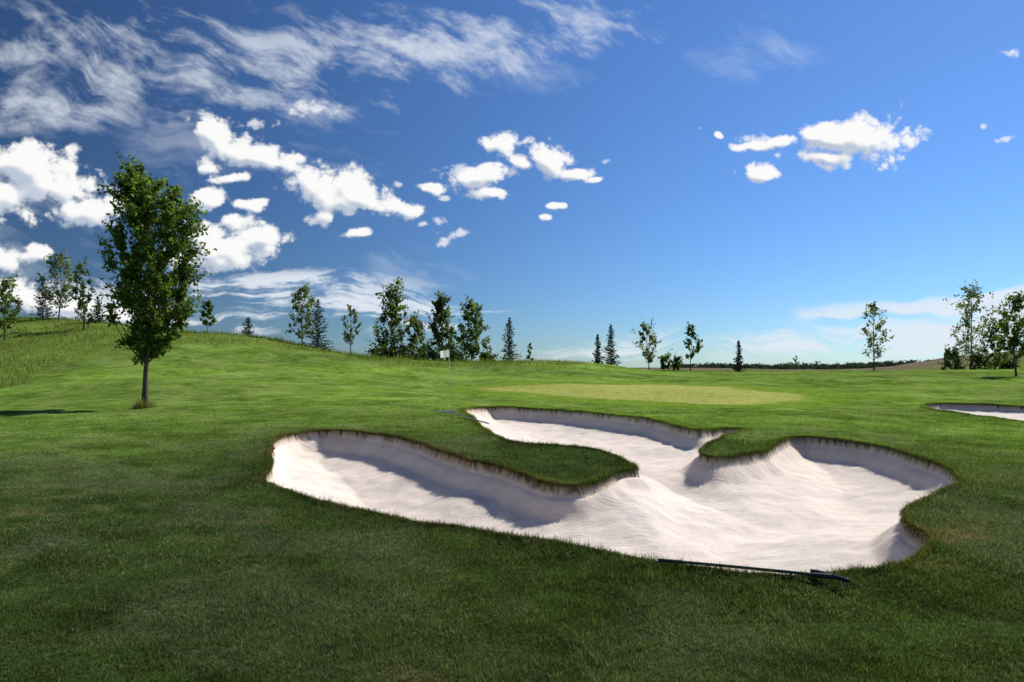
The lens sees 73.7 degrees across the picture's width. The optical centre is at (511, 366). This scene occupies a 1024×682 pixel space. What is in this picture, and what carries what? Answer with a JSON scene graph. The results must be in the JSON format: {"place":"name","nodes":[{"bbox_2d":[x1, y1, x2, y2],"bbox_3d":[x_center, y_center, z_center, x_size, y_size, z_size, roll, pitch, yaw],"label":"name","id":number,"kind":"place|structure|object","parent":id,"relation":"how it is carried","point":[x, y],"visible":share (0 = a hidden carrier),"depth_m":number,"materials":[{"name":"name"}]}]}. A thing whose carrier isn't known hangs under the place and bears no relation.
{"place":"outdoors","nodes":[
{"label":"outdoors","id":0,"kind":"place"},
{"bbox_2d":[0,319,1023,681],"bbox_3d":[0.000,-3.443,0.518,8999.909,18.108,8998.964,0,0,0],"label":"ground","id":1,"kind":"structure","parent":0,"point":[216,375],"depth_m":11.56,"materials":[{"name":"green plant"}]},
{"bbox_2d":[0,274,28,341],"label":"deciduous tree","id":2,"kind":"object","parent":1,"relation":"on","point":[5,285],"visible":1,"depth_m":50.01,"materials":[{"name":"green plant"}]},
{"bbox_2d":[28,281,56,320],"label":"spruce tree","id":3,"kind":"object","parent":1,"relation":"on","point":[41,310],"visible":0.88,"depth_m":61.88,"materials":[{"name":"green plant"}]},
{"bbox_2d":[34,247,81,319],"bbox_3d":[-41.252,-7.640,62.057,3.039,6.909,3.135,0,0,-12],"label":"deciduous tree","id":4,"kind":"object","parent":1,"relation":"on","point":[60,258],"visible":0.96,"depth_m":61.89,"materials":[{"name":"green plant"}]},
{"bbox_2d":[70,257,100,329],"bbox_3d":[-35.131,-5.936,55.914,2.414,5.974,2.083,0,0,0],"label":"deciduous tree","id":5,"kind":"object","parent":1,"relation":"on","point":[81,303],"visible":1,"depth_m":55.78,"materials":[{"name":"green plant"}]},
{"bbox_2d":[92,298,106,322],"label":"spruce tree","id":6,"kind":"object","parent":1,"relation":"on","point":[98,316],"visible":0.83,"depth_m":59.94,"materials":[{"name":"green plant"}]},
{"bbox_2d":[95,151,216,403],"bbox_3d":[-11.239,-2.841,21.799,3.648,8.385,3.296,0,0,-27],"label":"deciduous tree","id":7,"kind":"object","parent":1,"relation":"on","point":[152,333],"visible":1,"depth_m":21.22,"materials":[{"name":"green plant"}]},
{"bbox_2d":[199,299,217,332],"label":"deciduous tree","id":8,"kind":"object","parent":1,"relation":"on","point":[209,309],"visible":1,"depth_m":59.88,"materials":[{"name":"green plant"}]},
{"bbox_2d":[238,317,254,335],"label":"spruce tree","id":9,"kind":"object","parent":1,"relation":"on","point":[249,328],"visible":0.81,"depth_m":61.91,"materials":[{"name":"green plant"}]},
{"bbox_2d":[285,282,315,342],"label":"deciduous tree","id":10,"kind":"object","parent":1,"relation":"on","point":[305,289],"visible":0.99,"depth_m":61.87,"materials":[{"name":"green plant"}]},
{"bbox_2d":[302,299,334,349],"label":"spruce tree","id":11,"kind":"object","parent":1,"relation":"on","point":[317,341],"visible":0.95,"depth_m":60.95,"materials":[{"name":"green plant"}]},
{"bbox_2d":[341,304,361,351],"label":"deciduous tree","id":12,"kind":"object","parent":1,"relation":"on","point":[348,337],"visible":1,"depth_m":61.87,"materials":[{"name":"green plant"}]},
{"bbox_2d":[365,339,398,357],"bbox_3d":[-11.174,-1.426,60.140,2.969,2.257,3.242,0,0,34],"label":"shrub","id":13,"kind":"object","parent":1,"relation":"on","point":[380,350],"visible":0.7,"depth_m":59.65,"materials":[{"name":"green plant"}]},
{"bbox_2d":[365,276,418,356],"bbox_3d":[-11.065,-4.377,62.145,4.120,7.811,3.758,0,0,39],"label":"deciduous tree","id":14,"kind":"object","parent":1,"relation":"on","point":[393,312],"visible":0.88,"depth_m":61.71,"materials":[{"name":"green plant"}]},
{"bbox_2d":[384,329,420,359],"bbox_3d":[-9.707,-1.573,60.091,3.701,3.524,3.189,0,0,22],"label":"shrub","id":15,"kind":"object","parent":1,"relation":"on","point":[410,354],"visible":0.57,"depth_m":59.78,"materials":[{"name":"green plant"}]},
{"bbox_2d":[402,309,425,358],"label":"deciduous tree","id":16,"kind":"object","parent":1,"relation":"on","point":[418,327],"visible":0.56,"depth_m":63.85,"materials":[{"name":"green plant"}]},
{"bbox_2d":[413,340,443,360],"bbox_3d":[-7.266,-1.265,59.640,3.061,2.215,3.329,0,0,0],"label":"shrub","id":17,"kind":"object","parent":1,"relation":"on","point":[431,353],"visible":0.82,"depth_m":59.67,"materials":[{"name":"green plant"}]},
{"bbox_2d":[422,290,459,359],"bbox_3d":[-6.209,-3.790,63.129,3.520,6.668,3.972,0,0,31],"label":"deciduous tree","id":18,"kind":"object","parent":1,"relation":"on","point":[439,304],"visible":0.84,"depth_m":62.63,"materials":[{"name":"green plant"}]},
{"bbox_2d":[440,349,449,385],"bbox_3d":[-3.812,0.108,39.000,0.566,2.218,0.107,0,0,0],"label":"golf flagstick","id":19,"kind":"object","parent":1,"relation":"on","point":[444,353],"visible":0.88,"depth_m":38.99,"materials":[{"name":"white paint"}]},
{"bbox_2d":[445,340,469,361],"bbox_3d":[-4.915,-1.158,60.022,2.792,2.795,2.828,0,0,0],"label":"shrub","id":20,"kind":"object","parent":1,"relation":"on","point":[457,355],"visible":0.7,"depth_m":59.59,"materials":[{"name":"green plant"}]},
{"bbox_2d":[437,409,488,423],"bbox_3d":[-1.035,1.198,16.613,0.498,0.172,2.920,0,0,-29],"label":"bunker rake","id":21,"kind":"object","parent":1,"relation":"on","point":[447,411],"visible":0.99,"depth_m":17.18,"materials":[{"name":"metal"}]},
{"bbox_2d":[448,294,490,360],"bbox_3d":[-3.475,-3.492,61.994,3.894,6.301,2.845,0,0,-40],"label":"deciduous tree","id":22,"kind":"object","parent":1,"relation":"on","point":[472,349],"visible":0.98,"depth_m":61.64,"materials":[{"name":"green plant"}]},
{"bbox_2d":[479,345,498,361],"bbox_3d":[-2.099,-1.019,60.902,1.876,1.929,2.104,0,0,0],"label":"shrub","id":23,"kind":"object","parent":1,"relation":"on","point":[485,355],"visible":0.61,"depth_m":60.66,"materials":[{"name":"green plant"}]},
{"bbox_2d":[0,315,1018,408],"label":"tall grass","id":24,"kind":"structure","parent":1,"relation":"on","point":[140,405],"depth_m":53.24,"materials":[{"name":"green plant"}]},
{"bbox_2d":[500,317,521,361],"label":"spruce tree","id":25,"kind":"object","parent":1,"relation":"on","point":[510,347],"visible":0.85,"depth_m":60.90,"materials":[{"name":"green plant"}]},
{"bbox_2d":[526,342,533,359],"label":"deciduous tree","id":26,"kind":"object","parent":1,"relation":"on","point":[528,351],"visible":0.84,"depth_m":61.93,"materials":[{"name":"green plant"}]},
{"bbox_2d":[591,334,603,363],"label":"spruce tree","id":27,"kind":"object","parent":1,"relation":"on","point":[597,355],"visible":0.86,"depth_m":65.94,"materials":[{"name":"green plant"}]},
{"bbox_2d":[602,324,620,365],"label":"spruce tree","id":28,"kind":"object","parent":1,"relation":"on","point":[611,353],"visible":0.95,"depth_m":64.94,"materials":[{"name":"green plant"}]},
{"bbox_2d":[265,406,959,574],"bbox_3d":[1.062,1.774,13.220,12.808,1.149,12.100,0,0,37],"label":"sand bunker","id":29,"kind":"object","parent":1,"relation":"on","point":[804,504],"visible":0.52,"depth_m":10.58},
{"bbox_2d":[631,317,661,369],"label":"deciduous tree","id":30,"kind":"object","parent":1,"relation":"on","point":[648,354],"visible":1,"depth_m":65.90,"materials":[{"name":"green plant"}]},
{"bbox_2d":[657,348,672,369],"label":"shrub","id":31,"kind":"object","parent":1,"relation":"on","point":[663,359],"visible":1,"depth_m":65.72,"materials":[{"name":"green plant"}]},
{"bbox_2d":[670,354,682,369],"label":"shrub","id":32,"kind":"object","parent":1,"relation":"on","point":[675,363],"visible":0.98,"depth_m":65.88,"materials":[{"name":"green plant"}]},
{"bbox_2d":[683,322,702,370],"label":"deciduous tree","id":33,"kind":"object","parent":1,"relation":"on","point":[691,335],"visible":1,"depth_m":65.76,"materials":[{"name":"green plant"}]},
{"bbox_2d":[732,340,744,371],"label":"spruce tree","id":34,"kind":"object","parent":1,"relation":"on","point":[738,359],"visible":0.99,"depth_m":67.94,"materials":[{"name":"green plant"}]},
{"bbox_2d":[658,558,855,590],"bbox_3d":[1.884,1.586,5.349,1.452,0.086,0.170,0,0,26],"label":"bunker rake","id":35,"kind":"object","parent":1,"relation":"on","point":[824,575],"visible":1,"depth_m":5.21,"materials":[{"name":"black plastic"}]},
{"bbox_2d":[792,356,798,370],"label":"deciduous tree","id":36,"kind":"object","parent":1,"relation":"on","point":[795,360],"visible":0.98,"depth_m":74.97,"materials":[{"name":"green plant"}]},
{"bbox_2d":[680,358,933,368],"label":"distant trees","id":37,"kind":"object","parent":1,"relation":"on","point":[847,365],"visible":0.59,"depth_m":430.28,"materials":[{"name":"green plant"}]},
{"bbox_2d":[860,301,893,370],"bbox_3d":[31.973,-2.666,59.745,2.886,6.299,2.363,0,0,34],"label":"deciduous tree","id":38,"kind":"object","parent":1,"relation":"on","point":[873,309],"visible":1,"depth_m":59.99,"materials":[{"name":"green plant"}]},
{"bbox_2d":[938,344,966,369],"bbox_3d":[38.675,-0.678,60.026,2.720,2.690,2.085,0,0,-39],"label":"shrub","id":39,"kind":"object","parent":1,"relation":"on","point":[956,362],"visible":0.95,"depth_m":59.78,"materials":[{"name":"green plant"}]},
{"bbox_2d":[943,279,1000,369],"bbox_3d":[41.659,-3.936,61.566,3.687,8.532,4.122,0,0,13],"label":"deciduous tree","id":40,"kind":"object","parent":1,"relation":"on","point":[967,321],"visible":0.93,"depth_m":61.55,"materials":[{"name":"green plant"}]},
{"bbox_2d":[925,403,1023,420],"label":"sand bunker","id":41,"kind":"object","parent":1,"relation":"on","point":[1013,412],"visible":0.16,"depth_m":22.36},
{"bbox_2d":[968,347,996,369],"bbox_3d":[39.949,-0.643,58.025,2.167,2.188,2.323,0,0,0],"label":"shrub","id":42,"kind":"object","parent":1,"relation":"on","point":[980,360],"visible":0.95,"depth_m":57.80,"materials":[{"name":"green plant"}]},
{"bbox_2d":[979,314,1009,368],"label":"deciduous tree","id":43,"kind":"object","parent":1,"relation":"on","point":[992,328],"visible":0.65,"depth_m":59.97,"materials":[{"name":"green plant"}]},
{"bbox_2d":[990,290,1023,375],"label":"deciduous tree","id":44,"kind":"object","parent":1,"relation":"on","point":[1014,343],"visible":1,"depth_m":42.02,"materials":[{"name":"green plant"}]},
{"bbox_2d":[999,355,1019,368],"bbox_3d":[40.880,-0.222,56.051,1.621,1.695,1.919,0,0,43],"label":"shrub","id":45,"kind":"object","parent":1,"relation":"on","point":[1005,363],"visible":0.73,"depth_m":55.79,"materials":[{"name":"green plant"}]},
{"bbox_2d":[0,14,1023,358],"bbox_3d":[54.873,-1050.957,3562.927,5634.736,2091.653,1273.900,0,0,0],"label":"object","id":46,"kind":"structure","parent":0,"point":[32,168],"depth_m":3750.87,"materials":[{"name":"white"}]}
]}

